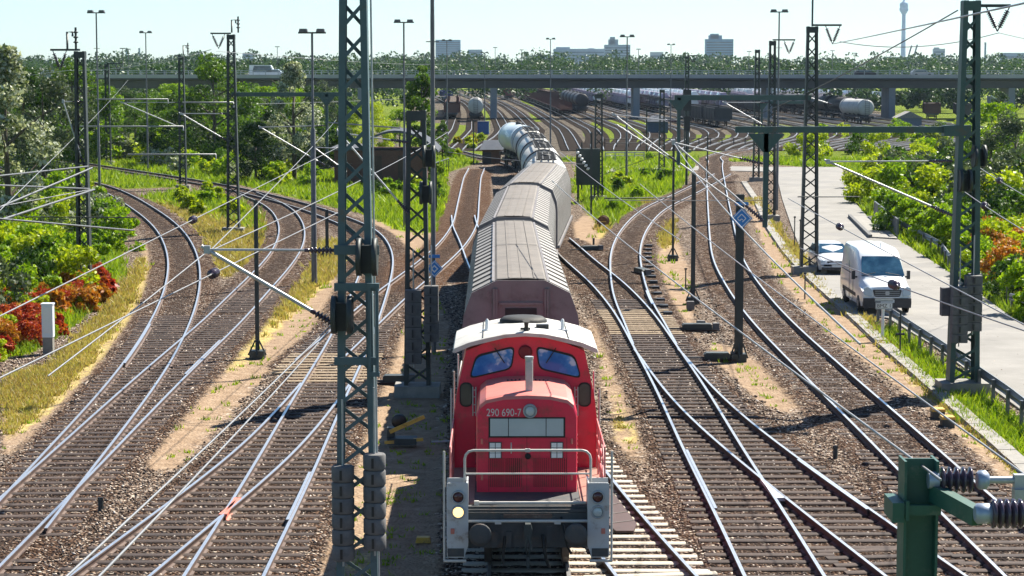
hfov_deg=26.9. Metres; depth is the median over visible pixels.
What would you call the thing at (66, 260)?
shrub
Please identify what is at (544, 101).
flat wagon
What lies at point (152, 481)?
ballast stones
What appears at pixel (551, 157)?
tank wagon
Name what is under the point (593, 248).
point machine
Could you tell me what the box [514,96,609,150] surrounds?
yard track
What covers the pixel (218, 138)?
shrub
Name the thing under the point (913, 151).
shrub
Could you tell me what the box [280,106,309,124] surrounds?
tree
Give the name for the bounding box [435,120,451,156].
tree
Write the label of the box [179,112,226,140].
catenary cantilever
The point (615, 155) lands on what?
pipe fence
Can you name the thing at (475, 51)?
tower block
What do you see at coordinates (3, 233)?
shrub
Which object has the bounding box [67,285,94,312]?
shrub
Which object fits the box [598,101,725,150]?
yard track
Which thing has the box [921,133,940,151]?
shrub
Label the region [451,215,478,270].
railway track
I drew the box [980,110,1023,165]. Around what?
tree
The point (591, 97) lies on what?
car transporter wagon
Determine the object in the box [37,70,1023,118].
road bridge
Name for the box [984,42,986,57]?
chimney
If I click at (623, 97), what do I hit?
car transporter wagon
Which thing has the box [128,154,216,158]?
cross tube
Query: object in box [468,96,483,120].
yard tank wagon
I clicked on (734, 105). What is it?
open wagon
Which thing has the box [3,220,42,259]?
shrub
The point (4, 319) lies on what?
shrub
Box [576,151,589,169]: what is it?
insulator string
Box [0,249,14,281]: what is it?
shrub
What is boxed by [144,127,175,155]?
shrub
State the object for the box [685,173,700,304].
steel post
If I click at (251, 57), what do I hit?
tower block
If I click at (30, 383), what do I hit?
dry grass
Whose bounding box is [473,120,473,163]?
steel post
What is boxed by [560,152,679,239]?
overhead wire
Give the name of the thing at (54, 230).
shrub
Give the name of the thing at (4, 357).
shrub
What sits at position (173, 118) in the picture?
tree
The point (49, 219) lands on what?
shrub
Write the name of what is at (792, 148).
shrub
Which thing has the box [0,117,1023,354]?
undergrowth
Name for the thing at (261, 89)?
tree
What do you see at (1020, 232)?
shrub
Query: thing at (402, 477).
verge weeds
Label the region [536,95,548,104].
flat wagon
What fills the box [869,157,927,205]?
shrub
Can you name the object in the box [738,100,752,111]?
open wagon
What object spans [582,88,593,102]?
car transporter wagon
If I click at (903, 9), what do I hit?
television tower
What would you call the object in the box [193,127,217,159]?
shrub
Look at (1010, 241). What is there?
shrub
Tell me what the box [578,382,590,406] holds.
hood side window
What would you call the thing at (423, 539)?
marker block
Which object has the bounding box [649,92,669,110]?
car transporter wagon
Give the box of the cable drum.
[597,215,609,224]
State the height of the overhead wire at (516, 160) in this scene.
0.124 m
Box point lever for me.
[384,414,449,444]
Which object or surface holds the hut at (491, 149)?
on the ground at (452, 278)
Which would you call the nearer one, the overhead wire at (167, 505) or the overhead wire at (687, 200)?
the overhead wire at (167, 505)
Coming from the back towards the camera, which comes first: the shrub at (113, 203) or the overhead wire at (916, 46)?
the shrub at (113, 203)
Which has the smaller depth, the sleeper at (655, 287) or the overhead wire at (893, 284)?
the overhead wire at (893, 284)
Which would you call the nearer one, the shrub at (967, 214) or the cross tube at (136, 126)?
the shrub at (967, 214)
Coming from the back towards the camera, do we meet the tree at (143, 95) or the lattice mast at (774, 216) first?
the tree at (143, 95)
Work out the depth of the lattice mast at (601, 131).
158.54 m
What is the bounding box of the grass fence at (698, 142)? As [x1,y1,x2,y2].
[604,137,752,146]
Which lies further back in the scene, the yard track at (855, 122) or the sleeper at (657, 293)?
the yard track at (855, 122)
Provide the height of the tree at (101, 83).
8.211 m
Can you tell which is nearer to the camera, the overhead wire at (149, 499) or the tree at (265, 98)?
the overhead wire at (149, 499)
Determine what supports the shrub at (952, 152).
on the ground at (452, 278)
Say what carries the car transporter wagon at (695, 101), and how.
on the yard track at (791, 138)
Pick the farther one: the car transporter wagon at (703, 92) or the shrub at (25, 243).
the car transporter wagon at (703, 92)
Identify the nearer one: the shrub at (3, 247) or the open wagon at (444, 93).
the shrub at (3, 247)
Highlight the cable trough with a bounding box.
[741,181,1023,472]
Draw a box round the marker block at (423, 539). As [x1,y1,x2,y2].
[415,536,430,542]
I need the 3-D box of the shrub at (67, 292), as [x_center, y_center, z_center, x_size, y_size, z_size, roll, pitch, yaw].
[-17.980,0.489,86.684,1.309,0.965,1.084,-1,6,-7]
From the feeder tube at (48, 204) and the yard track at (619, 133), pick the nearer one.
the feeder tube at (48, 204)
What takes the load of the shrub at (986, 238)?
on the ground at (452, 278)
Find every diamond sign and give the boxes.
[429,254,442,276]
[731,202,751,227]
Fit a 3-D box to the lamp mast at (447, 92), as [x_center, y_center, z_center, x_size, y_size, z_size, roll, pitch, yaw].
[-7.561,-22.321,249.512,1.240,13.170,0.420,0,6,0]
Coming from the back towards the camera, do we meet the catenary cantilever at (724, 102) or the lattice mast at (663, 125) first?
the lattice mast at (663, 125)
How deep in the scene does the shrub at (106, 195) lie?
137.68 m
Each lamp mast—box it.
[87,10,104,185]
[139,31,151,168]
[298,29,325,282]
[394,19,413,226]
[426,0,438,352]
[442,39,451,143]
[481,52,487,120]
[546,38,554,143]
[620,35,634,175]
[667,44,674,131]
[770,9,787,209]
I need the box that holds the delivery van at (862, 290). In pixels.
[840,240,910,311]
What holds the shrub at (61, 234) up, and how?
on the ground at (452, 278)
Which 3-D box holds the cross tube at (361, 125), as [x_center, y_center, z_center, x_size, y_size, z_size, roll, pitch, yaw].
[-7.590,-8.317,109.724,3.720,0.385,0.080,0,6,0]
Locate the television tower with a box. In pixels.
[899,0,908,56]
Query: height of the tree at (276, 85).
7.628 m
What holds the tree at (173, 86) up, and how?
on the ground at (452, 278)
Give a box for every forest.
[18,47,1023,74]
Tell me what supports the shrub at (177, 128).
on the ground at (452, 278)
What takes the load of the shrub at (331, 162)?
on the ground at (452, 278)
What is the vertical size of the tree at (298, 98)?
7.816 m
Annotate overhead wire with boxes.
[0,80,127,209]
[0,147,337,316]
[0,189,90,206]
[0,212,337,378]
[47,254,204,376]
[65,49,210,70]
[66,326,329,575]
[98,328,330,575]
[212,120,335,247]
[216,132,447,247]
[217,51,438,64]
[449,152,576,163]
[552,181,941,480]
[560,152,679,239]
[600,110,767,175]
[616,200,762,200]
[640,184,1023,473]
[674,144,860,344]
[768,10,957,110]
[788,198,1023,324]
[800,248,1023,330]
[834,2,1023,43]
[840,33,997,47]
[965,192,1023,230]
[980,168,1023,195]
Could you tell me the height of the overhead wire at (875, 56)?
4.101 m
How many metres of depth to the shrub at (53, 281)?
86.40 m
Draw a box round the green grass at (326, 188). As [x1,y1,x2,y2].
[0,152,1023,455]
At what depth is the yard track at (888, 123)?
304.01 m
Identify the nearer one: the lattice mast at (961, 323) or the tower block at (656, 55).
the lattice mast at (961, 323)
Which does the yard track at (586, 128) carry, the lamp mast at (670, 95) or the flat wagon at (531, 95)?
the flat wagon at (531, 95)
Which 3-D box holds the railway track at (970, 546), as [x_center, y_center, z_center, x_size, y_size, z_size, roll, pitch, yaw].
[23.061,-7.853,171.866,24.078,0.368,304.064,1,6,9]
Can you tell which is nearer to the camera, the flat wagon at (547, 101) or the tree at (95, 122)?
the tree at (95, 122)
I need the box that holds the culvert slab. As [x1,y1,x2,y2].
[848,214,897,238]
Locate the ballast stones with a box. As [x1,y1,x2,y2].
[0,293,1023,575]
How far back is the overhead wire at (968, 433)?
30.05 m
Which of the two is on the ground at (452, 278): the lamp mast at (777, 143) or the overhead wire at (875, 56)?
the lamp mast at (777, 143)
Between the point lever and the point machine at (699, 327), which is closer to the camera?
the point lever
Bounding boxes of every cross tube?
[80,126,183,130]
[96,99,168,103]
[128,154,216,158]
[182,102,233,106]
[327,122,399,128]
[604,197,671,198]
[798,196,859,203]
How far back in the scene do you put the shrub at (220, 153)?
198.78 m
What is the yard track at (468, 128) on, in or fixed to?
on the ground at (452, 278)
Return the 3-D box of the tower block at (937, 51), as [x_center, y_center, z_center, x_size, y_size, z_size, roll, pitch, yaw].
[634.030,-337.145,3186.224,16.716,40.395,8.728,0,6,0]
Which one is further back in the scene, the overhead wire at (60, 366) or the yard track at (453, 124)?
the yard track at (453, 124)
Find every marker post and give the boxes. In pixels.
[98,497,102,510]
[794,216,795,245]
[804,273,806,298]
[833,445,837,458]
[896,310,904,350]
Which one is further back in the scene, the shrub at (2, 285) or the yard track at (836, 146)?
the yard track at (836, 146)
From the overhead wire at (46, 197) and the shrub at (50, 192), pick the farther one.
the shrub at (50, 192)
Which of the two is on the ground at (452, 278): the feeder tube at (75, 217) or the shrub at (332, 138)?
the shrub at (332, 138)
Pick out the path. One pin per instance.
(741, 168)
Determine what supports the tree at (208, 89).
on the ground at (452, 278)
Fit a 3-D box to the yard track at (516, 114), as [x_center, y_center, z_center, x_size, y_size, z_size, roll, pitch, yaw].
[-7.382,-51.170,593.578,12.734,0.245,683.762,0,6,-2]
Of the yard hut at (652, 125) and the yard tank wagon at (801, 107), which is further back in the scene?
the yard tank wagon at (801, 107)
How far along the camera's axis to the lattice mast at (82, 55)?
95.41 m
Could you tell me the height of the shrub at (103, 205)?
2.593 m
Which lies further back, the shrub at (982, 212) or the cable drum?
the cable drum
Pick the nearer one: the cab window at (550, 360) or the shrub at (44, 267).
the cab window at (550, 360)
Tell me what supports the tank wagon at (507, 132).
on the railway track at (489, 570)
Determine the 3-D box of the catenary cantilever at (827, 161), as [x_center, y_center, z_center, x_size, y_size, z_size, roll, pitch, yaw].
[11.263,-2.996,64.138,3.889,1.728,0.150,0,6,0]
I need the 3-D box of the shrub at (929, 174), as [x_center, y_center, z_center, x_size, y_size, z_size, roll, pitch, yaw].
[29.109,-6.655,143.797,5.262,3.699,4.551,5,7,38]
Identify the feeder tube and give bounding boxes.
[0,166,88,176]
[0,167,92,207]
[0,184,89,189]
[0,189,94,220]
[0,218,133,230]
[24,216,135,217]
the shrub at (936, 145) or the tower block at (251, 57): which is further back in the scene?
the tower block at (251, 57)
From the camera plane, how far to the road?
99.05 m
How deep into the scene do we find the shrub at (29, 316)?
76.42 m
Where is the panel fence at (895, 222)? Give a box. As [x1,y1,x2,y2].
[874,201,898,237]
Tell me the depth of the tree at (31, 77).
185.78 m
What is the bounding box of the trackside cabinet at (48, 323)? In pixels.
[41,303,54,353]
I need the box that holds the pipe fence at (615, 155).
[605,152,644,159]
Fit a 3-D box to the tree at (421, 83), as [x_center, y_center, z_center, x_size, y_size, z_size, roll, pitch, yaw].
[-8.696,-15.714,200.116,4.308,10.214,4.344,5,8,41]
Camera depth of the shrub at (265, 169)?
181.35 m
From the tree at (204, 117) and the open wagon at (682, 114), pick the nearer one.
the tree at (204, 117)
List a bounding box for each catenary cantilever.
[62,99,84,165]
[120,101,180,127]
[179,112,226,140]
[200,245,333,324]
[258,125,324,165]
[316,129,409,213]
[316,147,337,165]
[611,113,676,162]
[670,139,763,220]
[722,101,767,125]
[799,92,832,104]
[824,159,952,216]
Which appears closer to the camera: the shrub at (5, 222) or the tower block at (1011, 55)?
the shrub at (5, 222)
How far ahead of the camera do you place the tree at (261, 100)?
260.72 m
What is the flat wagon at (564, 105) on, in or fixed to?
on the yard track at (586, 128)
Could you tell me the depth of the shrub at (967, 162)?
148.60 m
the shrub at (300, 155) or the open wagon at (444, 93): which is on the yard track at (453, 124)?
the open wagon at (444, 93)
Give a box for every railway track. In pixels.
[0,167,261,536]
[0,192,305,575]
[54,160,404,575]
[70,383,349,575]
[294,168,484,363]
[451,147,709,575]
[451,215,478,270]
[558,238,941,575]
[583,464,717,575]
[601,174,731,344]
[633,349,985,575]
[676,134,1023,575]
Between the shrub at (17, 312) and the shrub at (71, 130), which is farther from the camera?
the shrub at (71, 130)
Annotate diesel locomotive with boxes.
[443,314,612,568]
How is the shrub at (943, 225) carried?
on the ground at (452, 278)
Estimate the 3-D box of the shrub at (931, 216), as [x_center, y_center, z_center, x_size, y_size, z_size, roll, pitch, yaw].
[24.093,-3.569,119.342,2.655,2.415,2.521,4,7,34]
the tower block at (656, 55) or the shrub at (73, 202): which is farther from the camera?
the tower block at (656, 55)
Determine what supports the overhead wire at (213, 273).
attached to the catenary cantilever at (207, 249)
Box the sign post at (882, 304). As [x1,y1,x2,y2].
[875,299,892,336]
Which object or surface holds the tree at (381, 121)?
on the ground at (452, 278)
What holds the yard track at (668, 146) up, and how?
on the ground at (452, 278)
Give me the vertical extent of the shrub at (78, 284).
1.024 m
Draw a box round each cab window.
[470,347,513,377]
[536,347,579,377]
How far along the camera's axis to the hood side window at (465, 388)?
43.46 m
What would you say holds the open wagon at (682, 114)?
on the yard track at (737, 137)
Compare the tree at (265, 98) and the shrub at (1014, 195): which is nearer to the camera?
the shrub at (1014, 195)
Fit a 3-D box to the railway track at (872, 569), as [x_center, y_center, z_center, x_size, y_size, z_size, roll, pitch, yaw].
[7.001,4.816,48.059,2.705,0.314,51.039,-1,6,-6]
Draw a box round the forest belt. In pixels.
[9,55,1023,110]
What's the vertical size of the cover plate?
0.062 m
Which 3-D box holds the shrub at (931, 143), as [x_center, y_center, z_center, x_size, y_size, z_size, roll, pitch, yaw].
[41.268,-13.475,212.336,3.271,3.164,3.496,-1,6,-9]
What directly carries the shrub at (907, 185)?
on the ground at (452, 278)
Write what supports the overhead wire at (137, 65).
hanging from the lattice mast at (326, 98)
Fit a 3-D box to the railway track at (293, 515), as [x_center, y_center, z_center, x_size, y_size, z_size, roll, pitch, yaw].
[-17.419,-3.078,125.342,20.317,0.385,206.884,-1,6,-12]
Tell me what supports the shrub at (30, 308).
on the ground at (452, 278)
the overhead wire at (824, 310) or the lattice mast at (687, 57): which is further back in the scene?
the lattice mast at (687, 57)
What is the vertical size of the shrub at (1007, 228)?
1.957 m
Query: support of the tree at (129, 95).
on the ground at (452, 278)
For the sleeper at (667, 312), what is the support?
on the railway track at (710, 504)
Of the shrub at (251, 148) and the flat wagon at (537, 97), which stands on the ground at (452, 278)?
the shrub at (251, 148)
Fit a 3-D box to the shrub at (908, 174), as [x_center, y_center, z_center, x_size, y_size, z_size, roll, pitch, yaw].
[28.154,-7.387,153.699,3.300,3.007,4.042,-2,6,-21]
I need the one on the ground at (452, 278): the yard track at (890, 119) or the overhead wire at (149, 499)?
the yard track at (890, 119)
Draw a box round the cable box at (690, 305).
[686,301,694,310]
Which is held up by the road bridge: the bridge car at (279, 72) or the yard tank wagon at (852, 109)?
the bridge car at (279, 72)
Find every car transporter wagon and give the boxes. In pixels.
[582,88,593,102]
[587,88,602,104]
[605,88,618,104]
[611,89,622,105]
[618,90,630,106]
[640,90,648,106]
[641,91,657,108]
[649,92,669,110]
[657,90,672,106]
[672,90,682,105]
[679,91,700,104]
[698,90,709,104]
[706,91,729,106]
[728,88,740,94]
[734,89,753,94]
[819,90,851,95]
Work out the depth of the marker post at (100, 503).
47.27 m
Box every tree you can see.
[0,43,62,229]
[0,66,63,175]
[0,67,96,181]
[3,104,41,154]
[41,57,124,162]
[56,107,70,127]
[87,79,107,88]
[88,102,125,144]
[92,86,124,124]
[117,86,136,124]
[118,92,141,137]
[118,103,152,149]
[122,88,164,140]
[131,94,175,150]
[150,83,187,134]
[157,94,208,159]
[167,52,264,162]
[172,92,210,125]
[195,103,223,127]
[196,84,212,96]
[196,90,242,120]
[208,79,243,119]
[224,96,262,123]
[232,122,282,181]
[238,115,260,122]
[241,83,270,122]
[244,85,281,113]
[247,104,277,121]
[250,107,282,127]
[259,91,290,121]
[260,60,324,178]
[267,82,298,120]
[275,87,323,124]
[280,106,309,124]
[296,85,329,124]
[315,80,338,119]
[322,87,359,128]
[323,89,356,129]
[347,102,393,146]
[381,109,417,146]
[397,65,445,151]
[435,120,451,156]
[963,101,1023,163]
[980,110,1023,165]
[991,91,1009,119]
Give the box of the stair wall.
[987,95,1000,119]
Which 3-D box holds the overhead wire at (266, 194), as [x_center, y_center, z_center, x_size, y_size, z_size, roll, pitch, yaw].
[-8.560,-5.761,89.721,0.023,0.179,98.950,0,6,-3]
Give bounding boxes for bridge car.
[270,69,283,74]
[854,69,877,74]
[910,69,933,74]
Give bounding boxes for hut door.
[371,156,381,182]
[398,156,402,181]
[482,152,490,163]
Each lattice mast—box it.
[50,27,91,272]
[104,63,121,164]
[174,43,190,189]
[210,16,351,231]
[330,0,385,575]
[394,110,440,397]
[592,94,606,200]
[655,90,664,171]
[669,0,841,274]
[681,55,697,151]
[735,0,1010,394]
[749,50,802,181]
[761,39,794,220]
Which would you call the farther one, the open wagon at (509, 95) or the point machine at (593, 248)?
the open wagon at (509, 95)
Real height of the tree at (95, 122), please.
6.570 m
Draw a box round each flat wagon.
[530,93,541,102]
[533,94,545,103]
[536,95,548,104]
[539,96,551,106]
[542,97,555,107]
[545,98,559,108]
[549,99,563,110]
[552,100,567,112]
[556,102,571,114]
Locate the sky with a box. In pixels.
[0,0,1023,66]
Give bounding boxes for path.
[603,166,772,171]
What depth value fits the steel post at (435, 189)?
143.30 m
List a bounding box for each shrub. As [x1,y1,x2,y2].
[0,189,20,216]
[0,215,12,250]
[0,221,16,243]
[0,243,10,255]
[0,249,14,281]
[0,254,38,304]
[0,257,32,293]
[0,289,5,304]
[0,302,15,313]
[0,313,21,337]
[0,316,15,335]
[0,320,22,341]
[0,338,8,361]
[2,261,63,300]
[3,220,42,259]
[4,245,55,294]
[4,308,24,326]
[10,232,55,256]
[11,228,53,257]
[13,218,28,228]
[13,320,42,346]
[14,178,44,195]
[14,191,45,222]
[14,195,48,224]
[14,312,42,339]
[19,300,40,313]
[21,197,60,224]
[21,219,65,232]
[28,290,46,297]
[30,221,62,239]
[30,232,86,272]
[31,212,71,235]
[33,281,49,291]
[34,239,75,275]
[34,295,49,302]
[35,242,112,292]
[35,312,59,335]
[37,286,55,292]
[43,168,66,199]
[43,203,61,222]
[44,185,64,199]
[48,201,69,222]
[48,284,76,301]
[52,179,94,200]
[52,191,83,220]
[53,231,118,276]
[53,253,101,272]
[55,121,90,159]
[55,231,65,241]
[59,182,97,211]
[59,289,74,305]
[65,175,106,208]
[66,203,113,240]
[66,280,80,288]
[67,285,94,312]
[68,199,127,240]
[81,230,104,261]
[82,121,123,157]
[90,127,133,159]
[90,192,124,206]
[91,195,136,236]
[92,205,145,251]
[92,262,108,272]
[125,122,172,158]
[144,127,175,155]
[164,116,187,144]
[174,123,219,158]
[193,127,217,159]
[199,118,234,158]
[199,147,226,169]
[200,130,233,159]
[217,152,241,173]
[225,160,253,177]
[226,120,257,148]
[244,126,289,166]
[251,129,281,160]
[260,160,290,183]
[271,121,317,161]
[276,121,318,155]
[289,130,329,170]
[291,129,333,163]
[296,161,322,185]
[298,121,351,166]
[325,125,356,165]
[783,133,819,155]
[800,133,832,155]
[840,151,886,186]
[841,164,883,202]
[844,133,873,154]
[860,133,890,154]
[866,148,906,183]
[869,154,911,193]
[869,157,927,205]
[870,145,906,181]
[871,190,909,223]
[871,192,915,232]
[874,178,910,192]
[889,196,923,235]
[897,167,932,193]
[898,154,916,164]
[904,189,930,207]
[905,150,931,170]
[906,154,937,170]
[907,147,930,157]
[908,208,939,238]
[910,137,939,155]
[910,141,944,157]
[910,201,952,242]
[911,168,948,195]
[912,151,965,194]
[914,162,953,205]
[914,197,952,227]
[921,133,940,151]
[922,203,951,237]
[925,133,949,151]
[928,214,967,253]
[933,183,952,204]
[936,165,1012,213]
[936,216,980,250]
[938,202,971,239]
[939,192,971,204]
[944,233,951,250]
[945,160,994,180]
[946,168,1002,190]
[946,195,971,206]
[947,231,970,254]
[949,248,986,275]
[950,218,1007,250]
[951,144,988,162]
[959,253,988,278]
[962,169,1023,217]
[965,217,1006,244]
[966,226,1006,246]
[966,238,1000,268]
[970,180,1023,218]
[970,233,1001,257]
[980,208,999,221]
[980,243,1023,280]
[981,215,1002,221]
[982,156,1023,180]
[982,251,1023,299]
[983,189,1023,221]
[985,253,1022,286]
[992,237,1021,258]
[993,147,1023,172]
[995,257,1023,318]
[999,220,1009,230]
[1003,217,1019,227]
[1005,215,1023,228]
[1005,230,1023,242]
[1007,225,1023,237]
[1012,155,1023,183]
[1013,184,1023,214]
[1015,287,1023,301]
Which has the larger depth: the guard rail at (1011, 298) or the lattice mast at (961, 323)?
the guard rail at (1011, 298)
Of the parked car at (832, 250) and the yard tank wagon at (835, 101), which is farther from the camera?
the yard tank wagon at (835, 101)
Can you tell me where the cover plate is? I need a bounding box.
[609,485,636,532]
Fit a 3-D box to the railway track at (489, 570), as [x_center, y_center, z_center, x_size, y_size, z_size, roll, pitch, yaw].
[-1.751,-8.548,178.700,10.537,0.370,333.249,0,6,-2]
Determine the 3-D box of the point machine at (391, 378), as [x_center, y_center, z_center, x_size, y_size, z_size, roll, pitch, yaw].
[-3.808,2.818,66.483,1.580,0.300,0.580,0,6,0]
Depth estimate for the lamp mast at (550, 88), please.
272.83 m
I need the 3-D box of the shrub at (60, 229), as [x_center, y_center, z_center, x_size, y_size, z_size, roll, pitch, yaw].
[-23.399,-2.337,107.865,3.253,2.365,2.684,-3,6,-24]
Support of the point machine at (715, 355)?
on the ground at (452, 278)
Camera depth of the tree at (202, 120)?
235.21 m
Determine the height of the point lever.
0.778 m
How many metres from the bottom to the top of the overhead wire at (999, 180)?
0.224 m
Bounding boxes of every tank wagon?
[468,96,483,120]
[498,122,530,168]
[512,127,538,170]
[517,133,553,171]
[521,141,563,168]
[524,152,565,167]
[560,89,568,99]
[563,90,571,100]
[566,91,574,101]
[570,91,578,110]
[573,92,588,112]
[772,92,787,112]
[781,93,801,113]
[795,94,814,114]
[811,94,834,116]
[827,95,853,118]
[839,97,873,122]
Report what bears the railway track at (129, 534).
on the ground at (452, 278)
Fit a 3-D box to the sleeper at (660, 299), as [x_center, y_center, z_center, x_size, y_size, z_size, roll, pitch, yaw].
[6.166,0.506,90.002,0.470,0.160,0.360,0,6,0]
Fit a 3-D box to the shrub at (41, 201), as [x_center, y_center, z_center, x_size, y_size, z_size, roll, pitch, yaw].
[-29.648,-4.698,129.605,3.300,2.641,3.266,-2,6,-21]
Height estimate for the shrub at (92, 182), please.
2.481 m
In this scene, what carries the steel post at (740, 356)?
on the ground at (452, 278)
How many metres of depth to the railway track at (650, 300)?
115.65 m
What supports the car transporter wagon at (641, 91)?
on the yard track at (737, 137)
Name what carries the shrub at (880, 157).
on the ground at (452, 278)
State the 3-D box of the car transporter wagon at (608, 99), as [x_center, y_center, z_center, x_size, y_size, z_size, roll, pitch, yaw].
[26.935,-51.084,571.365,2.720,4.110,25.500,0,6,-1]
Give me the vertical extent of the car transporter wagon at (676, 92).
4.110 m
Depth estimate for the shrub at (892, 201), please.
127.72 m
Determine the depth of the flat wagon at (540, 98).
539.94 m
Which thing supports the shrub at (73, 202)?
on the ground at (452, 278)
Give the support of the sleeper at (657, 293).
on the railway track at (710, 504)
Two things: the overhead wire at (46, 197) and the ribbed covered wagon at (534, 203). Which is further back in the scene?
the ribbed covered wagon at (534, 203)
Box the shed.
[892,111,922,125]
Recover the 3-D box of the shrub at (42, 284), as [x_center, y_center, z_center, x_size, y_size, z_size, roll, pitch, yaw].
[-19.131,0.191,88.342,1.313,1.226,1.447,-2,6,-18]
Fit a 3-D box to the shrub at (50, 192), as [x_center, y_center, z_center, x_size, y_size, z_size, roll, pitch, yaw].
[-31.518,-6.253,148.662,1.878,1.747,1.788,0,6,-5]
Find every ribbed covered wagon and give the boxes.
[462,220,578,359]
[473,184,557,254]
[499,162,572,248]
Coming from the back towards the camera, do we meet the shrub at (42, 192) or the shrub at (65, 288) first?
the shrub at (42, 192)
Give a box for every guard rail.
[876,309,1023,426]
[900,221,950,267]
[1009,293,1023,307]
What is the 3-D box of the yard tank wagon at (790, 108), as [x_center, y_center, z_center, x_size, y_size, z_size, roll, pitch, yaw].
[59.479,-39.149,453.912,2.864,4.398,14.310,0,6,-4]
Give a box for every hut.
[330,128,441,183]
[479,140,502,163]
[645,116,667,132]
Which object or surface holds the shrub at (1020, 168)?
on the ground at (452, 278)
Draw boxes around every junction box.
[929,407,945,419]
[939,415,955,427]
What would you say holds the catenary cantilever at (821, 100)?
attached to the lattice mast at (761, 106)
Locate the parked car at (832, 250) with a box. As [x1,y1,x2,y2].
[808,240,843,272]
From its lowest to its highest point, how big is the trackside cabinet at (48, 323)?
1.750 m
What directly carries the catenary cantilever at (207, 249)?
attached to the lattice mast at (372, 481)
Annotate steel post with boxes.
[248,200,266,359]
[322,209,332,255]
[435,168,436,211]
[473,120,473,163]
[590,132,591,214]
[646,108,646,151]
[667,145,678,260]
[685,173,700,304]
[706,134,707,179]
[730,194,747,362]
[884,455,1023,575]
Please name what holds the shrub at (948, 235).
on the ground at (452, 278)
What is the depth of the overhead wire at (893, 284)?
41.58 m
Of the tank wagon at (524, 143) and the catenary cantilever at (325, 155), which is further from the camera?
the tank wagon at (524, 143)
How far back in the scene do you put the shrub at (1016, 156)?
161.66 m
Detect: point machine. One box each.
[364,374,414,383]
[571,245,602,250]
[631,267,653,274]
[669,323,719,330]
[687,351,737,360]
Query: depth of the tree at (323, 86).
378.61 m
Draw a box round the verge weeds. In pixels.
[2,229,1016,575]
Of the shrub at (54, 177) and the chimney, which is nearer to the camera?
the shrub at (54, 177)
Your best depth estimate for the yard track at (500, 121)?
391.52 m
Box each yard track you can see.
[422,93,460,142]
[438,90,509,150]
[438,92,483,150]
[457,90,544,150]
[473,90,583,150]
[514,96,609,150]
[518,92,637,150]
[559,95,695,150]
[559,98,666,150]
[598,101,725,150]
[628,105,752,150]
[651,106,783,150]
[668,105,802,150]
[726,105,899,150]
[732,109,870,150]
[732,112,842,150]
[776,111,915,150]
[802,110,955,150]
[818,111,968,149]
[869,114,1002,150]
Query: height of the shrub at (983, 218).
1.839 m
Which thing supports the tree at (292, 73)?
on the ground at (452, 278)
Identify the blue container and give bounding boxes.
[477,121,488,133]
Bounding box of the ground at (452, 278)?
[0,88,1023,575]
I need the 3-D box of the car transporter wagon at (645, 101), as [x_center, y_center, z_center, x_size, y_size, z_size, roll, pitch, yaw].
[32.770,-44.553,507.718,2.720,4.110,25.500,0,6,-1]
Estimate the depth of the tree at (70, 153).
218.21 m
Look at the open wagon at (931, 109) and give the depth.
402.45 m
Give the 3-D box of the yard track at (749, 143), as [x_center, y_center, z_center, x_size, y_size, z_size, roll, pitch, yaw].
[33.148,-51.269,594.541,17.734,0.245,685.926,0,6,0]
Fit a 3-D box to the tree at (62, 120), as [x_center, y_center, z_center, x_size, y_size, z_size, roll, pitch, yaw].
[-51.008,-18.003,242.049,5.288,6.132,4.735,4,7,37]
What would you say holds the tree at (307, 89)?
on the ground at (452, 278)
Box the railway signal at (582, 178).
[576,149,599,201]
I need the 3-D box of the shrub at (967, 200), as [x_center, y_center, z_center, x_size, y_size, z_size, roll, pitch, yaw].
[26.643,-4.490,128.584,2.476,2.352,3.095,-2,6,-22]
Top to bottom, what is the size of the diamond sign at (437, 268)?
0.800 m
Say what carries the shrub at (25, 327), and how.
on the ground at (452, 278)
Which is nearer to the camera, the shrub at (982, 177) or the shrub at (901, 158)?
the shrub at (982, 177)
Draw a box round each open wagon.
[442,91,452,101]
[444,102,459,117]
[504,89,514,98]
[546,91,558,99]
[681,104,700,121]
[690,105,717,123]
[703,107,731,125]
[731,100,744,110]
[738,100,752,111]
[745,100,760,112]
[922,102,940,118]
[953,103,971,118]
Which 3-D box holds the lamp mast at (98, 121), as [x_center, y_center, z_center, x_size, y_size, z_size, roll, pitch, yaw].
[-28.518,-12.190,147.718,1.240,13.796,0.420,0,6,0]
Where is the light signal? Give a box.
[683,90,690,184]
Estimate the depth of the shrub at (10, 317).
77.01 m
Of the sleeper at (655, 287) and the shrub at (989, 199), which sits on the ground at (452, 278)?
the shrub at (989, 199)
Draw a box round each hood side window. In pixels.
[460,382,471,406]
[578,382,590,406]
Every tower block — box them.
[242,53,254,59]
[436,40,460,58]
[468,50,481,57]
[553,47,603,69]
[604,37,629,59]
[650,52,662,59]
[705,34,732,58]
[933,47,944,58]
[1000,53,1023,66]
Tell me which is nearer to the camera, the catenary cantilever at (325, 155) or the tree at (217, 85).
the catenary cantilever at (325, 155)
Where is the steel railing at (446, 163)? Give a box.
[436,158,448,171]
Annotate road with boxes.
[779,167,1023,410]
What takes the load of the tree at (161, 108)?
on the ground at (452, 278)
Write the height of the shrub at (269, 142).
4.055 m
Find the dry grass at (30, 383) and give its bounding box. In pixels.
[0,195,1019,471]
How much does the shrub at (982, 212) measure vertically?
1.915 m

